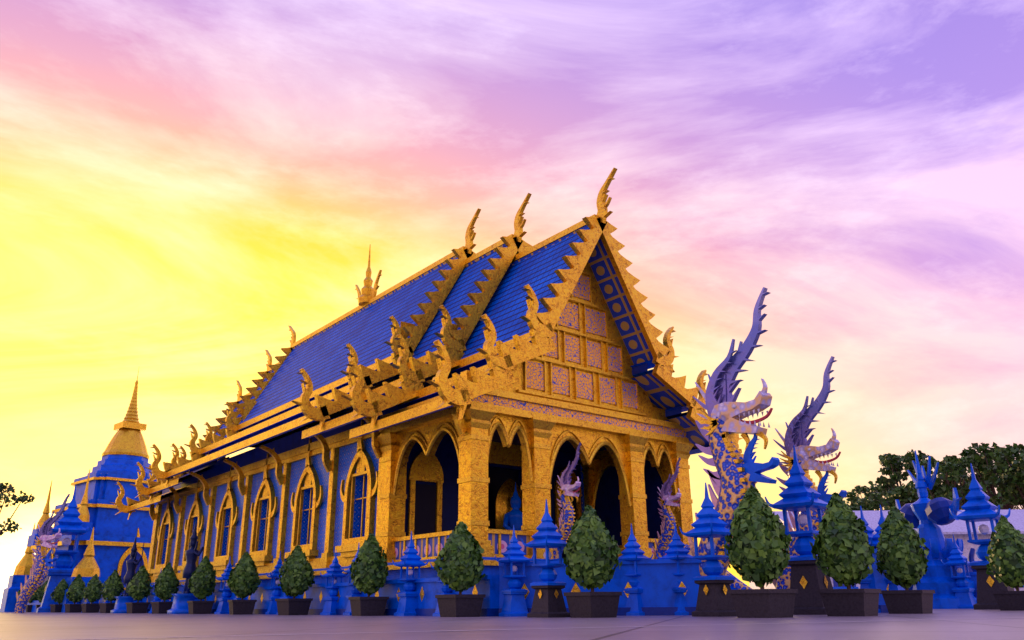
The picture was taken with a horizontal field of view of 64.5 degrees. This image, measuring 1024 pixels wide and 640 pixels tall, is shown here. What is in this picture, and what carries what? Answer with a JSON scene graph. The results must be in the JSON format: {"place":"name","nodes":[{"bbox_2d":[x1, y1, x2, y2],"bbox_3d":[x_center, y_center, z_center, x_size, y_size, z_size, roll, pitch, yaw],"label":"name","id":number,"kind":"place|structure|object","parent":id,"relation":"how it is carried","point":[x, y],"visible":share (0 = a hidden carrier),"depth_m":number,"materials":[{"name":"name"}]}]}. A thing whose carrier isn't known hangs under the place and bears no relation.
{"place":"outdoors","nodes":[
{"label":"outdoors","id":0,"kind":"place"},
{"bbox_2d":[0,609,1023,639],"bbox_3d":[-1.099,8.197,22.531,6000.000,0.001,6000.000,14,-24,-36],"label":"ground","id":1,"kind":"structure","parent":0,"point":[969,624],"depth_m":10.25,"materials":[{"name":"grey concrete"}]},
{"bbox_2d":[0,524,34,611],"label":"stupa","id":2,"kind":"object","parent":1,"relation":"on","point":[17,578],"depth_m":65.21,"materials":[{"name":"gold paint"}]},
{"bbox_2d":[0,482,34,535],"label":"tree","id":3,"kind":"object","parent":1,"relation":"on","point":[14,497],"visible":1,"depth_m":51.83,"materials":[{"name":"green plant"}]},
{"bbox_2d":[26,586,40,611],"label":"bush","id":4,"kind":"object","parent":1,"relation":"on","point":[34,597],"visible":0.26,"depth_m":59.81,"materials":[{"name":"green plant"}]},
{"bbox_2d":[36,580,47,609],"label":"bush","id":5,"kind":"object","parent":1,"relation":"on","point":[41,592],"visible":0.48,"depth_m":56.52,"materials":[{"name":"green plant"}]},
{"bbox_2d":[15,494,69,612],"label":"dragon statue","id":6,"kind":"object","parent":1,"relation":"on","point":[39,569],"visible":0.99,"depth_m":50.27,"materials":[{"name":"purple stone"}]},
{"bbox_2d":[50,579,67,611],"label":"bush","id":7,"kind":"object","parent":1,"relation":"on","point":[58,593],"visible":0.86,"depth_m":53.15,"materials":[{"name":"green plant"}]},
{"bbox_2d":[36,486,91,612],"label":"shrine","id":8,"kind":"object","parent":1,"relation":"on","point":[70,522],"visible":0.71,"depth_m":55.65,"materials":[{"name":"blue paint"}]},
{"bbox_2d":[64,574,85,612],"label":"bush","id":9,"kind":"object","parent":1,"relation":"on","point":[74,593],"visible":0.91,"depth_m":49.79,"materials":[{"name":"green plant"}]},
{"bbox_2d":[60,527,104,611],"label":"stupa","id":10,"kind":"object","parent":1,"relation":"on","point":[87,568],"depth_m":54.24,"materials":[{"name":"gold paint"}]},
{"bbox_2d":[24,370,157,611],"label":"chedi","id":11,"kind":"structure","parent":1,"relation":"on","point":[124,452],"depth_m":62.70,"materials":[{"name":"blue paint"}]},
{"bbox_2d":[81,574,102,612],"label":"bush","id":12,"kind":"object","parent":1,"relation":"on","point":[92,591],"visible":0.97,"depth_m":46.35,"materials":[{"name":"green plant"}]},
{"bbox_2d":[99,570,124,612],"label":"bush","id":13,"kind":"object","parent":1,"relation":"on","point":[112,584],"visible":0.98,"depth_m":42.97,"materials":[{"name":"green plant"}]},
{"bbox_2d":[110,537,143,612],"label":"statue","id":14,"kind":"object","parent":1,"relation":"on","point":[132,562],"visible":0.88,"depth_m":41.58,"materials":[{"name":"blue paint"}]},
{"bbox_2d":[125,565,152,612],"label":"bush","id":15,"kind":"object","parent":1,"relation":"on","point":[139,586],"visible":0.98,"depth_m":39.63,"materials":[{"name":"green plant"}]},
{"bbox_2d":[148,568,161,612],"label":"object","id":16,"kind":"object","parent":1,"relation":"on","point":[156,599],"visible":0.37,"depth_m":38.85,"materials":[{"name":"blue paint"}]},
{"bbox_2d":[150,562,179,613],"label":"bush","id":17,"kind":"object","parent":1,"relation":"on","point":[167,583],"visible":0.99,"depth_m":36.18,"materials":[{"name":"green plant"}]},
{"bbox_2d":[167,522,205,613],"bbox_3d":[-13.840,10.636,34.918,1.150,3.795,1.150,14,-24,-36],"label":"statue","id":18,"kind":"object","parent":1,"relation":"on","point":[180,600],"visible":0.88,"depth_m":34.62,"materials":[{"name":"blue paint"}]},
{"bbox_2d":[187,556,216,613],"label":"bush","id":19,"kind":"object","parent":1,"relation":"on","point":[202,582],"visible":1,"depth_m":32.83,"materials":[{"name":"green plant"}]},
{"bbox_2d":[214,556,231,613],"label":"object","id":20,"kind":"object","parent":1,"relation":"on","point":[223,607],"visible":0.66,"depth_m":32.01,"materials":[{"name":"blue paint"}]},
{"bbox_2d":[227,551,261,614],"bbox_3d":[-9.855,9.604,29.669,1.199,2.206,1.185,14,-24,-36],"label":"bush","id":21,"kind":"object","parent":1,"relation":"on","point":[243,580],"visible":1,"depth_m":29.38,"materials":[{"name":"green plant"}]},
{"bbox_2d":[265,551,283,614],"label":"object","id":22,"kind":"object","parent":1,"relation":"on","point":[272,607],"visible":0.65,"depth_m":28.56,"materials":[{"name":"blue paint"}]},
{"bbox_2d":[276,574,296,614],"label":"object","id":23,"kind":"object","parent":1,"relation":"on","point":[288,596],"visible":0.12,"depth_m":27.52,"materials":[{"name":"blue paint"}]},
{"bbox_2d":[81,575,498,616],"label":"perimeter wall","id":24,"kind":"structure","parent":1,"relation":"on","point":[427,589],"depth_m":22.97,"materials":[{"name":"blue paint"}]},
{"bbox_2d":[275,545,314,614],"bbox_3d":[-7.023,8.420,26.326,1.187,2.184,1.188,14,-24,-36],"label":"bush","id":25,"kind":"object","parent":1,"relation":"on","point":[296,579],"visible":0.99,"depth_m":25.96,"materials":[{"name":"green plant"}]},
{"bbox_2d":[320,551,348,614],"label":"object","id":26,"kind":"object","parent":1,"relation":"on","point":[334,570],"visible":0.95,"depth_m":25.35,"materials":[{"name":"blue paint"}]},
{"bbox_2d":[342,544,363,614],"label":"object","id":27,"kind":"object","parent":1,"relation":"on","point":[355,592],"visible":0.28,"depth_m":24.17,"materials":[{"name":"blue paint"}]},
{"bbox_2d":[348,533,388,615],"bbox_3d":[-3.998,7.198,22.977,1.133,2.229,1.132,14,-24,-36],"label":"bush","id":28,"kind":"object","parent":1,"relation":"on","point":[369,569],"visible":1,"depth_m":22.65,"materials":[{"name":"green plant"}]},
{"bbox_2d":[392,531,428,615],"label":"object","id":29,"kind":"object","parent":1,"relation":"on","point":[408,605],"visible":0.96,"depth_m":21.96,"materials":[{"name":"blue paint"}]},
{"bbox_2d":[430,535,453,615],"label":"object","id":30,"kind":"object","parent":1,"relation":"on","point":[446,590],"visible":0.23,"depth_m":20.66,"materials":[{"name":"blue paint"}]},
{"bbox_2d":[137,262,751,592],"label":"temple hall","id":31,"kind":"structure","parent":1,"relation":"on","point":[431,481],"depth_m":28.60,"materials":[{"name":"gold metal"}]},
{"bbox_2d":[110,168,742,518],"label":"temple roof","id":32,"kind":"structure","parent":31,"relation":"on","point":[488,317],"depth_m":29.91,"materials":[{"name":"blue tile"}]},
{"bbox_2d":[495,478,522,530],"bbox_3d":[0.140,7.192,28.951,1.668,3.120,1.668,14,-24,-36],"label":"buddha statue","id":33,"kind":"object","parent":31,"relation":"in","point":[508,509],"visible":0.51,"depth_m":29.03,"materials":[{"name":"blue stone"}]},
{"bbox_2d":[434,522,485,616],"bbox_3d":[-1.196,5.979,19.531,1.276,2.205,1.228,14,-24,-36],"label":"bush","id":34,"kind":"object","parent":1,"relation":"on","point":[459,560],"visible":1,"depth_m":19.18,"materials":[{"name":"green plant"}]},
{"bbox_2d":[495,525,532,616],"bbox_3d":[0.052,6.016,19.508,0.706,2.100,0.706,10,-22,-28],"label":"stone lantern","id":35,"kind":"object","parent":1,"relation":"on","point":[514,603],"visible":0.97,"depth_m":19.28,"materials":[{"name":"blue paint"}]},
{"bbox_2d":[57,618,998,639],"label":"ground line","id":36,"kind":"object","parent":1,"relation":"on","point":[500,629],"depth_m":9.06,"materials":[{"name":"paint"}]},
{"bbox_2d":[521,499,569,617],"bbox_3d":[0.784,5.221,17.861,0.841,2.500,0.841,16,-25,-38],"label":"lantern","id":37,"kind":"object","parent":1,"relation":"on","point":[548,601],"visible":0.93,"depth_m":17.57,"materials":[{"name":"blue metal"}]},
{"bbox_2d":[552,443,580,558],"bbox_3d":[1.597,5.379,23.856,0.328,3.352,1.474,14,-24,-36],"label":"statue","id":38,"kind":"object","parent":1,"relation":"on","point":[567,516],"visible":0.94,"depth_m":23.71,"materials":[{"name":"purple stone"}]},
{"bbox_2d":[563,505,621,617],"bbox_3d":[1.660,5.090,17.203,1.302,2.296,1.298,14,-24,-36],"label":"bush","id":39,"kind":"object","parent":1,"relation":"on","point":[592,549],"visible":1,"depth_m":16.85,"materials":[{"name":"green plant"}]},
{"bbox_2d":[499,558,701,615],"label":"low wall","id":40,"kind":"structure","parent":1,"relation":"on","point":[657,580],"depth_m":19.07,"materials":[{"name":"blue paint"}]},
{"bbox_2d":[618,523,652,615],"bbox_3d":[2.901,5.925,19.319,0.706,2.100,0.706,-17,-25,40],"label":"stone lantern","id":41,"kind":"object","parent":1,"relation":"on","point":[633,551],"visible":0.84,"depth_m":19.08,"materials":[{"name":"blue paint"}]},
{"bbox_2d":[652,458,680,558],"bbox_3d":[5.075,6.264,26.470,0.328,3.352,1.474,14,-24,-36],"label":"statue","id":42,"kind":"object","parent":1,"relation":"on","point":[667,526],"visible":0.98,"depth_m":26.33,"materials":[{"name":"purple stone"}]},
{"bbox_2d":[657,523,692,614],"bbox_3d":[3.931,5.859,19.157,0.706,2.100,0.706,12,-23,-32],"label":"stone lantern","id":43,"kind":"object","parent":1,"relation":"on","point":[677,550],"visible":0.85,"depth_m":18.96,"materials":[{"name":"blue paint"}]},
{"bbox_2d":[679,482,736,616],"bbox_3d":[4.243,4.851,17.269,0.925,2.750,0.925,13,-23,-34],"label":"lantern","id":44,"kind":"object","parent":1,"relation":"on","point":[714,598],"visible":0.85,"depth_m":16.96,"materials":[{"name":"blue metal"}]},
{"bbox_2d":[687,287,779,575],"bbox_3d":[5.136,3.169,19.336,0.735,7.503,3.300,14,-24,-36],"label":"dragon statue","id":45,"kind":"object","parent":1,"relation":"on","point":[735,475],"visible":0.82,"depth_m":19.18,"materials":[{"name":"purple"}]},
{"bbox_2d":[723,485,797,617],"bbox_3d":[4.724,4.409,15.581,1.251,2.460,1.304,14,-24,-36],"label":"bush","id":46,"kind":"object","parent":1,"relation":"on","point":[757,554],"visible":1,"depth_m":15.17,"materials":[{"name":"green plant"}]},
{"bbox_2d":[765,445,832,614],"bbox_3d":[6.775,4.804,18.813,1.211,3.816,1.211,-18,-26,41],"label":"lantern","id":47,"kind":"object","parent":1,"relation":"on","point":[808,578],"visible":0.8,"depth_m":18.45,"materials":[{"name":"blue metal"}]},
{"bbox_2d":[773,356,846,588],"bbox_3d":[8.938,5.065,24.845,0.735,7.503,3.300,14,-24,-36],"label":"dragon statue","id":48,"kind":"object","parent":1,"relation":"on","point":[798,431],"visible":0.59,"depth_m":24.83,"materials":[{"name":"purple stone"}]},
{"bbox_2d":[810,492,881,615],"bbox_3d":[6.697,4.682,16.329,1.212,2.406,1.234,14,-24,-36],"label":"bush","id":49,"kind":"object","parent":1,"relation":"on","point":[842,548],"visible":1,"depth_m":15.94,"materials":[{"name":"green plant"}]},
{"bbox_2d":[842,491,873,510],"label":"tree","id":50,"kind":"object","parent":1,"relation":"on","point":[864,505],"visible":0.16,"depth_m":85.16,"materials":[{"name":"green plant"}]},
{"bbox_2d":[846,485,888,510],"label":"tree","id":51,"kind":"object","parent":1,"relation":"on","point":[864,489],"visible":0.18,"depth_m":124.50,"materials":[{"name":"green plant"}]},
{"bbox_2d":[860,506,880,612],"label":"lantern","id":52,"kind":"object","parent":1,"relation":"on","point":[864,583],"depth_m":20.34,"materials":[{"name":"blue paint"}]},
{"bbox_2d":[868,549,888,612],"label":"stone lantern","id":53,"kind":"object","parent":1,"relation":"on","point":[879,582],"depth_m":20.00,"materials":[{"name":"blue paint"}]},
{"bbox_2d":[873,505,904,589],"bbox_3d":[9.451,5.966,20.356,0.873,2.600,0.873,14,-24,-36],"label":"lantern","id":54,"kind":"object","parent":1,"relation":"on","point":[892,586],"depth_m":20.45,"materials":[{"name":"blue paint"}]},
{"bbox_2d":[875,505,934,613],"bbox_3d":[8.999,5.514,18.752,1.223,2.399,1.179,14,-24,-36],"label":"bush","id":55,"kind":"object","parent":1,"relation":"on","point":[902,559],"visible":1,"depth_m":18.41,"materials":[{"name":"green plant"}]},
{"bbox_2d":[867,449,943,509],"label":"tree","id":56,"kind":"object","parent":1,"relation":"on","point":[893,464],"visible":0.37,"depth_m":92.82,"materials":[{"name":"green plant"}]},
{"bbox_2d":[895,450,976,608],"bbox_3d":[15.229,7.530,29.513,2.967,5.605,2.850,-15,-24,36],"label":"blue statue","id":57,"kind":"object","parent":1,"relation":"on","point":[924,515],"visible":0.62,"depth_m":28.63,"materials":[{"name":"paint"}]},
{"bbox_2d":[904,455,1002,509],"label":"tree","id":58,"kind":"object","parent":1,"relation":"on","point":[952,469],"visible":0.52,"depth_m":76.07,"materials":[{"name":"green plant"}]},
{"bbox_2d":[941,535,975,608],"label":"stone lantern","id":59,"kind":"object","parent":1,"relation":"on","point":[964,594],"depth_m":27.65,"materials":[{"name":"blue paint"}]},
{"bbox_2d":[963,572,976,592],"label":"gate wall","id":60,"kind":"structure","parent":1,"relation":"on","point":[973,575],"depth_m":28.25,"materials":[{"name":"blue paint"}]},
{"bbox_2d":[945,471,1013,508],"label":"tree","id":61,"kind":"object","parent":1,"relation":"on","point":[988,486],"visible":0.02,"depth_m":114.60,"materials":[{"name":"green plant"}]},
{"bbox_2d":[949,463,1013,609],"bbox_3d":[14.763,6.693,25.318,1.430,4.420,1.430,-17,-25,39],"label":"lantern","id":62,"kind":"object","parent":1,"relation":"on","point":[977,506],"visible":0.76,"depth_m":25.04,"materials":[{"name":"blue metal"}]},
{"bbox_2d":[956,442,1023,509],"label":"tree","id":63,"kind":"object","parent":1,"relation":"on","point":[984,458],"visible":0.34,"depth_m":85.56,"materials":[{"name":"green plant"}]},
{"bbox_2d":[984,447,1023,509],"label":"tree","id":64,"kind":"object","parent":1,"relation":"on","point":[1012,479],"visible":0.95,"depth_m":79.84,"materials":[{"name":"green plant"}]},
{"bbox_2d":[985,515,1023,610],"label":"bush","id":65,"kind":"object","parent":1,"relation":"on","point":[1005,558],"visible":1,"depth_m":22.02,"materials":[{"name":"green plant"}]},
{"bbox_2d":[0,0,1023,605],"label":"sky","id":66,"kind":"structure","parent":0,"point":[185,184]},
{"bbox_2d":[749,581,768,588],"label":"tiled house roof","id":67,"kind":"structure","parent":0,"point":[752,585],"depth_m":60.62,"materials":[{"name":"white"}]},
{"bbox_2d":[769,509,1023,590],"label":"building","id":68,"kind":"structure","parent":0,"point":[957,529],"depth_m":45.14,"materials":[{"name":"blue"}]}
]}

